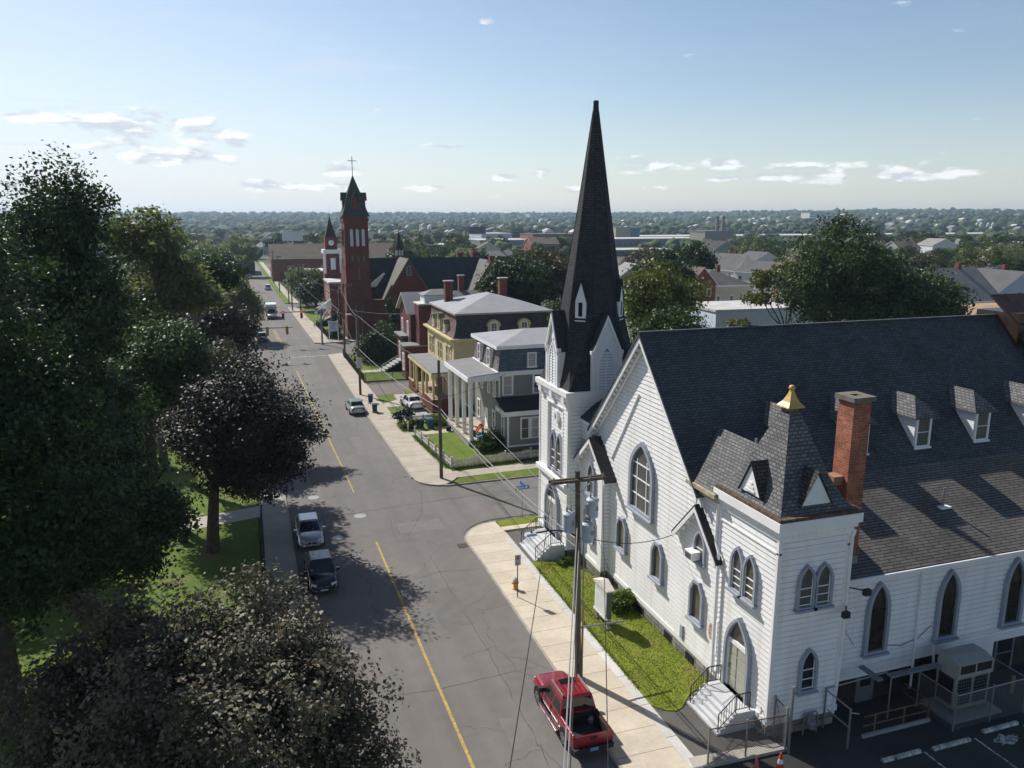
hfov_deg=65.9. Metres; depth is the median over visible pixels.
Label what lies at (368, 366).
house lawn
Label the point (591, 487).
window
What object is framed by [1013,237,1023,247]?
tree
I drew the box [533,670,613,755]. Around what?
pickup truck
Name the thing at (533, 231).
tree
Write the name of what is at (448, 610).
asphalt patch
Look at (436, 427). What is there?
house lawn
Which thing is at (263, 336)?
car
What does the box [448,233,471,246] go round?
tree
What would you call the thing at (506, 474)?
verge
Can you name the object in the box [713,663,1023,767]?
parking lot
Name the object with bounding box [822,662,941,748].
pipe railing
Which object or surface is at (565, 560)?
shrub
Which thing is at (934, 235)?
tree
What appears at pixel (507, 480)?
power line
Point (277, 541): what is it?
pavement
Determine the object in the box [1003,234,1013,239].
tree
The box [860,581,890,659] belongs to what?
window
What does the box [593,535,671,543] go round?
power line
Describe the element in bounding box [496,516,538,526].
verge
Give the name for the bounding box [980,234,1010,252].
tree
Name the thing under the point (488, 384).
window
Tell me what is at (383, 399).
house lawn
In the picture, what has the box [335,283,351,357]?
utility pole
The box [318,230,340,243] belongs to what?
tree
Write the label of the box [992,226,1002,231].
tree
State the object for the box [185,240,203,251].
tree
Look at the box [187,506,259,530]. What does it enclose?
park path
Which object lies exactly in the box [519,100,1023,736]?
church
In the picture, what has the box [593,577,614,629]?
church notice board
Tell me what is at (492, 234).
warehouse
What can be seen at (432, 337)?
window
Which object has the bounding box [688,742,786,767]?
concrete strip
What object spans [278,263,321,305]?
tree
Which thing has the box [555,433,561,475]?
window
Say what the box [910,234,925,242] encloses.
tree
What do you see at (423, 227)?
distant rooftops
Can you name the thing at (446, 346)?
window
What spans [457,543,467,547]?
storm drain
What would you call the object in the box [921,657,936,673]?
window
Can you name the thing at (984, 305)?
house
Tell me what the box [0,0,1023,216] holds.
sky
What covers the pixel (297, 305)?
side street
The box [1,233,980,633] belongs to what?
ground
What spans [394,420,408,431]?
grass
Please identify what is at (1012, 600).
window
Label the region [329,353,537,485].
pavement
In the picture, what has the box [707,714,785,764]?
chain link fence
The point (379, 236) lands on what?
tree
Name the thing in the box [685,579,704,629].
window
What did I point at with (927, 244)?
house
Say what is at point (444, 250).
tree
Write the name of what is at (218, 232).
tree
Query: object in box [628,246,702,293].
tree
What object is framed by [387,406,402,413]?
house lawn
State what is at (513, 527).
pavement
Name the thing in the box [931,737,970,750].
wheel stop
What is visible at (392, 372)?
chain link fence
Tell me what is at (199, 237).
tree
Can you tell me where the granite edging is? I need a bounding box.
[505,532,702,767]
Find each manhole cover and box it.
[308,495,318,499]
[331,535,343,539]
[354,514,365,517]
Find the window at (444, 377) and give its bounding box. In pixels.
[443,376,445,391]
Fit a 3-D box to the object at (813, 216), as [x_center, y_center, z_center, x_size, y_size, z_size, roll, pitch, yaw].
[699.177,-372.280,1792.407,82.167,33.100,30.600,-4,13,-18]
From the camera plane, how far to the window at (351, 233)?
141.89 m
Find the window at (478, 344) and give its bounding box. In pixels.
[477,342,480,359]
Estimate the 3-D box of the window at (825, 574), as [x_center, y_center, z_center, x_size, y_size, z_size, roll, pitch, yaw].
[13.113,8.453,33.155,1.040,2.080,0.290,-4,13,-18]
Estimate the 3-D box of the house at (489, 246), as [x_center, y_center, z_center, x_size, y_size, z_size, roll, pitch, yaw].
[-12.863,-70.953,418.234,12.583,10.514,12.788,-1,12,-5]
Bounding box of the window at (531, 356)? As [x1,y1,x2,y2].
[526,352,536,367]
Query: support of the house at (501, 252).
on the ground at (265, 259)
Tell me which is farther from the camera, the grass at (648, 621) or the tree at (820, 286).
the tree at (820, 286)
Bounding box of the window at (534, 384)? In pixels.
[532,374,540,392]
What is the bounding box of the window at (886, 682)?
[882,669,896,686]
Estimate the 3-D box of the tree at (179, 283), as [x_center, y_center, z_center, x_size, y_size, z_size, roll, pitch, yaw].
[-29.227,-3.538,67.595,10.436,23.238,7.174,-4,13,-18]
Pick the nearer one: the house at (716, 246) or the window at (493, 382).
the window at (493, 382)
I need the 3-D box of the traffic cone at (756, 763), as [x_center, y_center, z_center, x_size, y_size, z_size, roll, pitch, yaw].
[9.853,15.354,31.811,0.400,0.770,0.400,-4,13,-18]
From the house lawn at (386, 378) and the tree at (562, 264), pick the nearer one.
the house lawn at (386, 378)
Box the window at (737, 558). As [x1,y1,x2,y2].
[725,546,744,596]
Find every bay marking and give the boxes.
[924,752,945,767]
[974,738,1016,767]
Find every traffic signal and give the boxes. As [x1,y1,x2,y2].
[246,326,292,357]
[280,309,323,344]
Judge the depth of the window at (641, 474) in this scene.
43.24 m
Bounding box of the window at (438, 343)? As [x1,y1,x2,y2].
[437,339,439,357]
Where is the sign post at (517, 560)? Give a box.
[515,554,520,596]
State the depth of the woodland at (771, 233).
701.37 m
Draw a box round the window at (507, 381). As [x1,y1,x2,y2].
[502,376,512,395]
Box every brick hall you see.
[268,243,393,281]
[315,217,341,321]
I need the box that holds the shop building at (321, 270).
[304,268,322,277]
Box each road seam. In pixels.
[307,466,345,596]
[320,487,536,517]
[378,666,536,697]
[428,554,549,767]
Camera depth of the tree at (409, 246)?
371.98 m
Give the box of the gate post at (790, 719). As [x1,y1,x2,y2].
[787,686,794,753]
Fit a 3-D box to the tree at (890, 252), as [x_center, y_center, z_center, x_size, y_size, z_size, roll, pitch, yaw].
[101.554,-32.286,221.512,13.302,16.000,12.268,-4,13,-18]
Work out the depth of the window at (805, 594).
32.92 m
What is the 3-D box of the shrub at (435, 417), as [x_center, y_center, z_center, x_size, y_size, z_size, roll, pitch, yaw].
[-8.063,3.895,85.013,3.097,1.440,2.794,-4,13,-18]
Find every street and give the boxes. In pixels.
[246,261,616,767]
[285,303,321,306]
[316,329,635,354]
[414,476,538,537]
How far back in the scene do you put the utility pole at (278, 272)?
236.17 m
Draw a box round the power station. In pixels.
[689,217,733,240]
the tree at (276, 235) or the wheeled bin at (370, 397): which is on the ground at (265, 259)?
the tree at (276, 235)
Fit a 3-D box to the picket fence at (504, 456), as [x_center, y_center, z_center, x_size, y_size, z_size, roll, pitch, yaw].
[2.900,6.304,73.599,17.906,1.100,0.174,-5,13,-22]
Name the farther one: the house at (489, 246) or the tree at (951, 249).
the house at (489, 246)
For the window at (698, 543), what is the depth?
37.88 m
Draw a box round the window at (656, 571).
[647,541,664,586]
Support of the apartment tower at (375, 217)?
on the ground at (265, 259)
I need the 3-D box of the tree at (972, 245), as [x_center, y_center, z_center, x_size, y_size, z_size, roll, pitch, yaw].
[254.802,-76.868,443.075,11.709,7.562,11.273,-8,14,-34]
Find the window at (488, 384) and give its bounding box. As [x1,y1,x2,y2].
[487,381,489,393]
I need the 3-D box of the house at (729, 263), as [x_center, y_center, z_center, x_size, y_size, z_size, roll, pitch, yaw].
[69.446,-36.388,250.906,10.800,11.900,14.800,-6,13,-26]
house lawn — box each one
[349,356,393,370]
[363,371,405,381]
[376,394,395,403]
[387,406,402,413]
[402,390,425,406]
[409,422,446,431]
[424,432,538,470]
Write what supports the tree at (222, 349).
on the park grass at (239, 542)
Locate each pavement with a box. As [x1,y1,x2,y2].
[254,361,319,737]
[259,262,298,303]
[288,307,355,343]
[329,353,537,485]
[466,522,689,767]
[501,522,540,531]
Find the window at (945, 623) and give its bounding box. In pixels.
[931,568,961,643]
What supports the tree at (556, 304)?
on the ground at (265, 259)
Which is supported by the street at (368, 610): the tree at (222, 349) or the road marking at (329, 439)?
the road marking at (329, 439)
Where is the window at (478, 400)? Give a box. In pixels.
[477,398,479,417]
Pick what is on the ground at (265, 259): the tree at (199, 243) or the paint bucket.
the tree at (199, 243)
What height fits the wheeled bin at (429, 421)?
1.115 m
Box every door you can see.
[485,406,487,427]
[854,675,873,702]
[992,637,1014,672]
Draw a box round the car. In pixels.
[257,332,267,341]
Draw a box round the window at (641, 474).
[625,442,654,524]
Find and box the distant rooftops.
[12,210,1023,243]
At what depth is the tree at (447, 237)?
461.31 m
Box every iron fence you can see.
[260,511,267,631]
[316,320,328,338]
[343,349,364,382]
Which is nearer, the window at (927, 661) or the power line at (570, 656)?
the power line at (570, 656)
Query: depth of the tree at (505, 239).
481.43 m
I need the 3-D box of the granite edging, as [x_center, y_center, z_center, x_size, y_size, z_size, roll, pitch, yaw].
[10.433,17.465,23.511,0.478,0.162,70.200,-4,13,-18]
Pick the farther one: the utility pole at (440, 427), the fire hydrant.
the utility pole at (440, 427)
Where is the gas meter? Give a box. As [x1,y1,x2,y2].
[787,710,817,737]
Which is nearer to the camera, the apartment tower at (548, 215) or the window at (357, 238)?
the window at (357, 238)
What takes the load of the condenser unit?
on the parking lot
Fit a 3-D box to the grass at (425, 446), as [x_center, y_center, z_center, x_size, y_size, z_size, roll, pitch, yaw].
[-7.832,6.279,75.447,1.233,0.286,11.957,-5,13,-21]
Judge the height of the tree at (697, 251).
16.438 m
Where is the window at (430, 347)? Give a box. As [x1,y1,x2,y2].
[429,335,431,351]
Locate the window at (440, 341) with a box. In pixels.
[440,341,441,358]
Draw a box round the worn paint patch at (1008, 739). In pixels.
[993,734,1019,744]
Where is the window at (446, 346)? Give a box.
[446,346,447,360]
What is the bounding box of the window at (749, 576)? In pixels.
[737,555,758,608]
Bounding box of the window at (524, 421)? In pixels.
[520,417,529,438]
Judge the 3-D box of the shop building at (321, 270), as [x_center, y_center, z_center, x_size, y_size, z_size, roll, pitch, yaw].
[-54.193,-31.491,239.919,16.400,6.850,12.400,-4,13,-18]
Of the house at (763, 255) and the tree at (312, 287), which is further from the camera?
the house at (763, 255)
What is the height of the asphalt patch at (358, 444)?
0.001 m
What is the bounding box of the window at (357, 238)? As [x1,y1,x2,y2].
[355,229,359,245]
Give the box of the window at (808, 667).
[795,648,818,696]
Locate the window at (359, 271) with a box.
[358,267,360,279]
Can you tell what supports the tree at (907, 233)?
on the hills
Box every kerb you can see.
[282,481,304,625]
[328,355,412,478]
[445,474,538,486]
[464,521,622,767]
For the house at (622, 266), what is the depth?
206.38 m
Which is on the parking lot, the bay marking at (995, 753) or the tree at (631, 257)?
the bay marking at (995, 753)
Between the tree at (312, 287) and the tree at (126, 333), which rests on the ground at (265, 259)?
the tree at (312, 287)
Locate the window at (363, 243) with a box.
[361,229,365,245]
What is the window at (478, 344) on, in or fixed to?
in the grey house at (517, 357)
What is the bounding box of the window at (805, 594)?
[793,564,817,614]
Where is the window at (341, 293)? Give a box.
[341,293,342,317]
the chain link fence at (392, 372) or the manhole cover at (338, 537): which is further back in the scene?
the chain link fence at (392, 372)
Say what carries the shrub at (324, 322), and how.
on the verge at (312, 316)
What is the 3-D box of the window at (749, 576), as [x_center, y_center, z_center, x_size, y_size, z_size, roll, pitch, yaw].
[10.248,8.437,34.129,0.290,2.250,1.100,-4,13,-18]
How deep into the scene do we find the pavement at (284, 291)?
248.80 m
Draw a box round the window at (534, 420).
[530,416,538,437]
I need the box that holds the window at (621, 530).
[613,516,627,555]
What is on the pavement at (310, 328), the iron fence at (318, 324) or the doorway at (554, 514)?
the iron fence at (318, 324)
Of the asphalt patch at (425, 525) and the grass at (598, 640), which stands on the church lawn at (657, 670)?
the grass at (598, 640)
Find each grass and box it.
[0,407,267,767]
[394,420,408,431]
[411,434,450,468]
[449,456,538,469]
[536,566,639,689]
[610,582,709,679]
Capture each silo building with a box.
[613,227,630,236]
[631,227,639,236]
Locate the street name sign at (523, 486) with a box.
[515,481,528,517]
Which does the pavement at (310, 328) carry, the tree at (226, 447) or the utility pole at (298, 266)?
the utility pole at (298, 266)
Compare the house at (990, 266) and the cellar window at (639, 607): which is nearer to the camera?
the cellar window at (639, 607)
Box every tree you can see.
[0,139,204,618]
[0,184,172,740]
[0,557,421,767]
[22,316,139,380]
[98,308,226,495]
[99,204,231,471]
[111,255,149,285]
[144,341,331,553]
[175,241,189,253]
[180,295,261,355]
[181,234,197,240]
[183,248,220,257]
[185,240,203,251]
[186,248,228,297]
[187,239,246,263]
[190,231,202,240]
[191,253,248,331]
[201,336,267,380]
[208,231,259,265]
[210,238,223,243]
[213,228,225,234]
[215,230,224,238]
[215,247,249,283]
[223,277,267,322]
[261,237,284,247]
[271,231,282,237]
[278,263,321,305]
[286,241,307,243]
[292,273,324,309]
[304,232,320,243]
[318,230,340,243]
[326,313,342,339]
[372,233,387,239]
[380,234,405,245]
[385,238,422,257]
[385,296,399,330]
[393,223,400,230]
[403,240,414,248]
[406,229,438,246]
[410,241,429,257]
[425,251,442,257]
[432,231,443,240]
[433,241,460,256]
[443,233,457,247]
[445,246,470,256]
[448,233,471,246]
[457,243,471,248]
[467,248,489,256]
[474,247,561,305]
[486,236,495,241]
[496,235,512,242]
[511,227,524,236]
[512,246,568,316]
[516,276,532,302]
[524,242,547,255]
[530,229,541,232]
[544,295,561,325]
[546,245,563,255]
[554,235,569,246]
[560,236,571,244]
[619,243,664,264]
[619,258,712,337]
[626,301,712,345]
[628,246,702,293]
[673,242,720,269]
[723,256,805,326]
[727,235,769,253]
[749,236,793,260]
[764,209,921,323]
[845,241,901,269]
[846,254,981,320]
[880,236,901,242]
[894,245,919,258]
[901,230,917,236]
[906,249,954,267]
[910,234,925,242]
[917,230,930,239]
[920,232,940,237]
[928,247,952,264]
[942,235,953,241]
[945,247,957,257]
[948,244,970,267]
[954,237,1020,270]
[956,240,977,248]
[958,234,976,243]
[978,236,991,244]
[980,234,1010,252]
[990,241,1023,266]
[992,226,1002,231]
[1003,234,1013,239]
[1007,259,1023,270]
[1009,236,1023,241]
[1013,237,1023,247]
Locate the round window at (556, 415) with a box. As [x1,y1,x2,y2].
[553,410,559,422]
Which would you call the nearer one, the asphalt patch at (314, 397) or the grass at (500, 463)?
the grass at (500, 463)
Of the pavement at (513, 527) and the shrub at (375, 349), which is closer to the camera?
the pavement at (513, 527)
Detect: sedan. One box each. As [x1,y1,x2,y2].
[294,512,325,547]
[304,549,339,592]
[344,398,365,413]
[400,393,423,408]
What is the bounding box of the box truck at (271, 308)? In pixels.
[265,302,277,318]
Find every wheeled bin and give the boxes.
[368,393,372,402]
[371,402,377,412]
[416,417,424,428]
[426,417,433,428]
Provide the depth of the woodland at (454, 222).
1623.85 m
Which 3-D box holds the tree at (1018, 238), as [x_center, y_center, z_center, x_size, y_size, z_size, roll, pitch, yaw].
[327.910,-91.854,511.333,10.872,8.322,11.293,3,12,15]
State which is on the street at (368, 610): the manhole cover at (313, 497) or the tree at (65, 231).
the manhole cover at (313, 497)
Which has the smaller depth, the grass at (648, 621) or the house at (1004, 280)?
the grass at (648, 621)
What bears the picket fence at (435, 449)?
on the house lawn at (454, 445)
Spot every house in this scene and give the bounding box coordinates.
[206,237,220,247]
[256,241,267,254]
[379,275,481,379]
[408,277,551,412]
[444,327,547,450]
[476,240,499,250]
[486,248,512,255]
[523,235,559,250]
[618,259,639,297]
[683,265,718,301]
[685,299,812,327]
[703,238,737,254]
[707,265,754,300]
[713,250,752,276]
[733,258,780,293]
[744,249,781,261]
[772,257,798,293]
[885,239,921,256]
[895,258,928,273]
[917,237,956,252]
[920,262,998,302]
[960,303,999,314]
[962,261,1000,269]
[977,264,1023,293]
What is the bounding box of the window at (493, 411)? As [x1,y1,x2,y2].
[492,409,495,429]
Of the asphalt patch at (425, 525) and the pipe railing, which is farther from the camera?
the asphalt patch at (425, 525)
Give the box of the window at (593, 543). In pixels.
[585,515,595,545]
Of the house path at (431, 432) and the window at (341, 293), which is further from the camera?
the window at (341, 293)
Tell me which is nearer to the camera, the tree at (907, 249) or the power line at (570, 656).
the power line at (570, 656)
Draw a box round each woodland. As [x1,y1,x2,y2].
[0,226,1023,259]
[1,208,1023,234]
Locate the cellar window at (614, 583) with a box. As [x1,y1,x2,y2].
[611,579,617,589]
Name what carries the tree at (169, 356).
on the park grass at (239, 542)
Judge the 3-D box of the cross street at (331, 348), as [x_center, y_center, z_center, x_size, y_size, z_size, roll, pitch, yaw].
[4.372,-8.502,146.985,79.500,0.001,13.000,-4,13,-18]
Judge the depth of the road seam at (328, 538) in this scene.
55.20 m
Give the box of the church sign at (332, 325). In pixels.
[328,320,338,340]
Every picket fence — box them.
[406,413,437,419]
[414,426,451,466]
[452,447,538,467]
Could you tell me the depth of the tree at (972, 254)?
257.93 m
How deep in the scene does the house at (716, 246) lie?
336.44 m
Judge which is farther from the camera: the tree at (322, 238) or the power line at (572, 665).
the tree at (322, 238)
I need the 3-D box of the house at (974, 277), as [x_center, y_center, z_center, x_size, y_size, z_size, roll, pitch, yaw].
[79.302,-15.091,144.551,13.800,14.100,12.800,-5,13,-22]
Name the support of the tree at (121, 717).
on the park grass at (239, 542)
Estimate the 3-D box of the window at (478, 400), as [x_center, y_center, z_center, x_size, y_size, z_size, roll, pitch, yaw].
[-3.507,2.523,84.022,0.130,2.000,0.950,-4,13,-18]
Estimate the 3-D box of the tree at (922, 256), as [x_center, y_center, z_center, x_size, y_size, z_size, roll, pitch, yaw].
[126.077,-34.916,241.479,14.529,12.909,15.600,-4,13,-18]
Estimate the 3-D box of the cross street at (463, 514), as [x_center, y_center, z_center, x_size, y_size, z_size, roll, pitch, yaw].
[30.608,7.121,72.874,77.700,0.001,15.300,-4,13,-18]
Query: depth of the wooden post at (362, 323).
127.57 m
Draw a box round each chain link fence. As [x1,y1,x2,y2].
[365,370,420,383]
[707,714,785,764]
[772,695,788,752]
[915,658,1023,731]
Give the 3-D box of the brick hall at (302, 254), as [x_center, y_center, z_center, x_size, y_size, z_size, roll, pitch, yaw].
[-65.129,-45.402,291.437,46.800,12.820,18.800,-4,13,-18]
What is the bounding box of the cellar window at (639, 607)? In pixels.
[637,603,643,615]
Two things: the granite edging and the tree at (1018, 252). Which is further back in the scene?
the tree at (1018, 252)
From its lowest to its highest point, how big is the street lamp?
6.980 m
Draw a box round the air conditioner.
[684,547,699,560]
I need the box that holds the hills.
[19,209,1013,233]
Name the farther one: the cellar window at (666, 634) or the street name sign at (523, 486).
the street name sign at (523, 486)
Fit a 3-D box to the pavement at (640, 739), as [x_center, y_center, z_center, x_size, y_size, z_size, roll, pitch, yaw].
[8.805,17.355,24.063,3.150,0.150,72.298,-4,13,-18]
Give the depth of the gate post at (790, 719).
32.76 m
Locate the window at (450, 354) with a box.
[449,348,451,359]
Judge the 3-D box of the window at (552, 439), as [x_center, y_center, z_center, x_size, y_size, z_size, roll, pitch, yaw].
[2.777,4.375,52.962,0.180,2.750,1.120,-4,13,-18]
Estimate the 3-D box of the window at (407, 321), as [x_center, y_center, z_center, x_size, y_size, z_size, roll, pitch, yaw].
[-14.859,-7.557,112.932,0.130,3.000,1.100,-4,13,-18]
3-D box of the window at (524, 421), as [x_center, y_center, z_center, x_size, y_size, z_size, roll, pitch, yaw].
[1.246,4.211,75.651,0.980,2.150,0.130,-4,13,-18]
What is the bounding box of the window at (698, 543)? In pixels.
[692,530,706,568]
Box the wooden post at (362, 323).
[361,311,363,334]
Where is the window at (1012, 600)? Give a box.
[997,557,1023,629]
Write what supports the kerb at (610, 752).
on the pavement at (640, 739)
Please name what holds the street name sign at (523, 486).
on the ground at (265, 259)
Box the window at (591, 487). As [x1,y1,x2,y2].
[584,462,595,496]
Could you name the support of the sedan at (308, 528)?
on the street at (368, 610)
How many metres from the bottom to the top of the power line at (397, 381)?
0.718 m
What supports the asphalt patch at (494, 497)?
on the cross street at (463, 514)
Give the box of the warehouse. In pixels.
[469,232,511,238]
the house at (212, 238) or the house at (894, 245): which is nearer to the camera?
the house at (894, 245)
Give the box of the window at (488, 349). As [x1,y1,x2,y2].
[487,347,490,365]
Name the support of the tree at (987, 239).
on the ground at (265, 259)
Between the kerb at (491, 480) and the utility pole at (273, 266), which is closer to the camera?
the kerb at (491, 480)
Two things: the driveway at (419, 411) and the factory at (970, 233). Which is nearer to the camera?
the driveway at (419, 411)
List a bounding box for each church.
[338,156,529,338]
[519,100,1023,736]
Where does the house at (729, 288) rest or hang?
on the ground at (265, 259)
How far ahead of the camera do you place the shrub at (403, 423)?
83.47 m
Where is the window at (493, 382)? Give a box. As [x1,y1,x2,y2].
[492,381,495,397]
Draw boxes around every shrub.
[314,319,327,325]
[348,323,397,363]
[371,319,395,336]
[390,406,415,421]
[397,419,416,428]
[424,413,448,425]
[471,439,498,452]
[474,426,504,450]
[556,556,574,565]
[612,587,636,613]
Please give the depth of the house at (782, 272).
214.70 m
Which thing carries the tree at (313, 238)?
on the ground at (265, 259)
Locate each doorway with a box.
[544,483,559,538]
[721,617,751,704]
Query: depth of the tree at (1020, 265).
269.22 m
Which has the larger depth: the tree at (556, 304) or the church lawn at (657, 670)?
the tree at (556, 304)
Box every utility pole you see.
[271,251,274,282]
[277,255,281,291]
[282,259,290,303]
[287,269,294,310]
[293,264,303,318]
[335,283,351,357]
[356,312,361,394]
[437,360,442,478]
[524,470,625,676]
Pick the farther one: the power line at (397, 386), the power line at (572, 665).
the power line at (397, 386)
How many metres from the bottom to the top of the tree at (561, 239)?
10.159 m
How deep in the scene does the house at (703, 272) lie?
158.97 m
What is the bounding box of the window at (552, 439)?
[549,429,555,470]
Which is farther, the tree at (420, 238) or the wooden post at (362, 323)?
the tree at (420, 238)
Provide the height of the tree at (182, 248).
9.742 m
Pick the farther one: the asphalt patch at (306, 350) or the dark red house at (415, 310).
the asphalt patch at (306, 350)
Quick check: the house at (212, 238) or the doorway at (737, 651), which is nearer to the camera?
the doorway at (737, 651)
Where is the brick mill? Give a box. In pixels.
[520,233,572,238]
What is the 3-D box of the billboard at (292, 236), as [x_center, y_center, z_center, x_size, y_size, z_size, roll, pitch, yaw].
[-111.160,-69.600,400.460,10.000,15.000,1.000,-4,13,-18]
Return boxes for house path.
[362,370,380,372]
[384,394,404,406]
[410,429,452,435]
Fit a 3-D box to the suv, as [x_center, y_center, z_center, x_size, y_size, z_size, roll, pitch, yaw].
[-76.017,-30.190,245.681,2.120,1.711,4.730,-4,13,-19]
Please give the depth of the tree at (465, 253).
253.28 m
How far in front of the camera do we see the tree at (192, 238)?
439.89 m
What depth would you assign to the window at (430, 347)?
102.72 m
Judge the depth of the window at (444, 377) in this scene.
96.35 m
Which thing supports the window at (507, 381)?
in the grey house at (517, 357)
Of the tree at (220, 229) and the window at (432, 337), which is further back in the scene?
the tree at (220, 229)
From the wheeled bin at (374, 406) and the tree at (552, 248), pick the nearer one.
the wheeled bin at (374, 406)
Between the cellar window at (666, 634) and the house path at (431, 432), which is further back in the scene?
the house path at (431, 432)
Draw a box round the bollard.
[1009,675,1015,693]
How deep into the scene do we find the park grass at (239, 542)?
49.78 m
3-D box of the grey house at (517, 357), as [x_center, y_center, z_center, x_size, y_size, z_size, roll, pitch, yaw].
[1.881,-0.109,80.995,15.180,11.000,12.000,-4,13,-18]
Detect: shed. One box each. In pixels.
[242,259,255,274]
[616,248,672,255]
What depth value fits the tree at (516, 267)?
111.20 m
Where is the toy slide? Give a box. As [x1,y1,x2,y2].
[475,420,483,433]
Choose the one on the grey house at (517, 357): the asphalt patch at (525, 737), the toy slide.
the toy slide
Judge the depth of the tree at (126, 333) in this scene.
71.73 m
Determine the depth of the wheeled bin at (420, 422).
83.33 m
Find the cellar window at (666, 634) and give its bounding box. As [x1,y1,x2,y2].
[664,630,671,642]
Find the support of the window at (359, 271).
in the brick church at (375, 282)
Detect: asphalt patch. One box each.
[290,349,314,351]
[299,394,315,400]
[306,452,325,485]
[350,436,368,454]
[397,519,444,533]
[425,586,473,628]
[478,489,518,505]
[499,713,548,749]
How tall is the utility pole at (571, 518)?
10.656 m
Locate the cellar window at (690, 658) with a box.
[685,650,693,665]
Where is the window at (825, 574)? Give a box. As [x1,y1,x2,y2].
[813,561,834,610]
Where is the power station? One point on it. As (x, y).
(715, 234)
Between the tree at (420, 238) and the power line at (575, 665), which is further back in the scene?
the tree at (420, 238)
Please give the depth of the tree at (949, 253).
310.69 m
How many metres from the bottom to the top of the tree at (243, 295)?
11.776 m
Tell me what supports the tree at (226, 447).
on the park grass at (239, 542)
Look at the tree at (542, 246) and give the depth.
345.36 m
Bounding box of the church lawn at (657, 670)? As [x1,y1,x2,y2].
[531,560,705,710]
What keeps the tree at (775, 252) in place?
on the ground at (265, 259)
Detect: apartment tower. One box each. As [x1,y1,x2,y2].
[368,216,381,218]
[525,214,540,217]
[541,214,557,216]
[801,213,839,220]
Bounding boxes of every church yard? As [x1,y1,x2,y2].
[506,527,540,561]
[652,689,777,755]
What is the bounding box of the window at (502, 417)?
[501,415,504,436]
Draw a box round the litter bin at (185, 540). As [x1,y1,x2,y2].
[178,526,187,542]
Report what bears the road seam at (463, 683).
on the street at (368, 610)
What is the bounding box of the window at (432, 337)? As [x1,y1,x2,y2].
[432,337,433,352]
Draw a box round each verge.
[256,262,290,303]
[298,306,328,329]
[452,468,538,483]
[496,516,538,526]
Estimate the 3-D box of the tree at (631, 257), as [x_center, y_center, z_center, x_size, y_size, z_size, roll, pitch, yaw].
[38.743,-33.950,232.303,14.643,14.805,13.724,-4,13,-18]
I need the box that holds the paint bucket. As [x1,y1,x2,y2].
[587,715,593,723]
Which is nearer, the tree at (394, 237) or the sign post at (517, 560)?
the sign post at (517, 560)
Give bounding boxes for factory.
[468,237,689,246]
[640,232,1012,236]
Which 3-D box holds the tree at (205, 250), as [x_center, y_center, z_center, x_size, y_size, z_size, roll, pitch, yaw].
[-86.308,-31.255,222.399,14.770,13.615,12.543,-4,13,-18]
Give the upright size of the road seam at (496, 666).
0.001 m
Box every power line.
[359,349,437,406]
[359,353,437,412]
[440,371,572,509]
[440,408,574,538]
[441,414,574,545]
[509,478,554,767]
[563,522,577,767]
[567,544,578,767]
[570,547,580,767]
[580,484,624,619]
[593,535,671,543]
[602,473,608,767]
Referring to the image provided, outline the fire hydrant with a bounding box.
[512,577,518,589]
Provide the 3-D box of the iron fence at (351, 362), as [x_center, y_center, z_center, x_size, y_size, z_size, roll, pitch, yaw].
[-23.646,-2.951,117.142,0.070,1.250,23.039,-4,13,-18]
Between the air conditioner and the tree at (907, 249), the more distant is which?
the tree at (907, 249)
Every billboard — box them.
[282,232,302,243]
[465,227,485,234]
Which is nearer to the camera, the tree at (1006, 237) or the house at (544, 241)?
the house at (544, 241)
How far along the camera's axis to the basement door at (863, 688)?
36.48 m
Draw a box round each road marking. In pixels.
[297,372,353,491]
[375,542,474,767]
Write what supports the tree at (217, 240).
on the ground at (265, 259)
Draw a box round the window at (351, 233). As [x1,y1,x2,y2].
[349,229,353,246]
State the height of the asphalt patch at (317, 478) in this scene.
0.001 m
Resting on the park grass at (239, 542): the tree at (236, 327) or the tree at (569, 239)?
the tree at (236, 327)
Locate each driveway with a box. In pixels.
[367,380,428,394]
[400,403,430,419]
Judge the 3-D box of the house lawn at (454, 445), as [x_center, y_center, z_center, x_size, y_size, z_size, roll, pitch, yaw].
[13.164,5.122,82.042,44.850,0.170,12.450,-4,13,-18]
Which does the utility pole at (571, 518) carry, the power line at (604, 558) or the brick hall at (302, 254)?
the power line at (604, 558)
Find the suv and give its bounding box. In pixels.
[265,284,270,289]
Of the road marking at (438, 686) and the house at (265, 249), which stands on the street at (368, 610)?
the road marking at (438, 686)
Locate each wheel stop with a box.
[881,748,921,762]
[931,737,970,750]
[981,720,1018,733]
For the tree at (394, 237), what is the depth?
424.21 m
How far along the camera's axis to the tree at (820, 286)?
94.31 m
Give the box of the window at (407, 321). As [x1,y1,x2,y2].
[407,321,408,341]
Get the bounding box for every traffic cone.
[753,756,758,767]
[776,753,783,767]
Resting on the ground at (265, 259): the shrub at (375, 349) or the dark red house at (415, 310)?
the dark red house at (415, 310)
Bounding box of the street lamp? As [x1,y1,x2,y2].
[346,314,357,351]
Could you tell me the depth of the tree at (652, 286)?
96.59 m
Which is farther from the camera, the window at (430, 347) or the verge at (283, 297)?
the verge at (283, 297)
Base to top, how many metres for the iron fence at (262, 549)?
1.000 m
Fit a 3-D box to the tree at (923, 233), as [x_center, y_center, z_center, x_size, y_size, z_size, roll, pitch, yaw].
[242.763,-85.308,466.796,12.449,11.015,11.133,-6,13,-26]

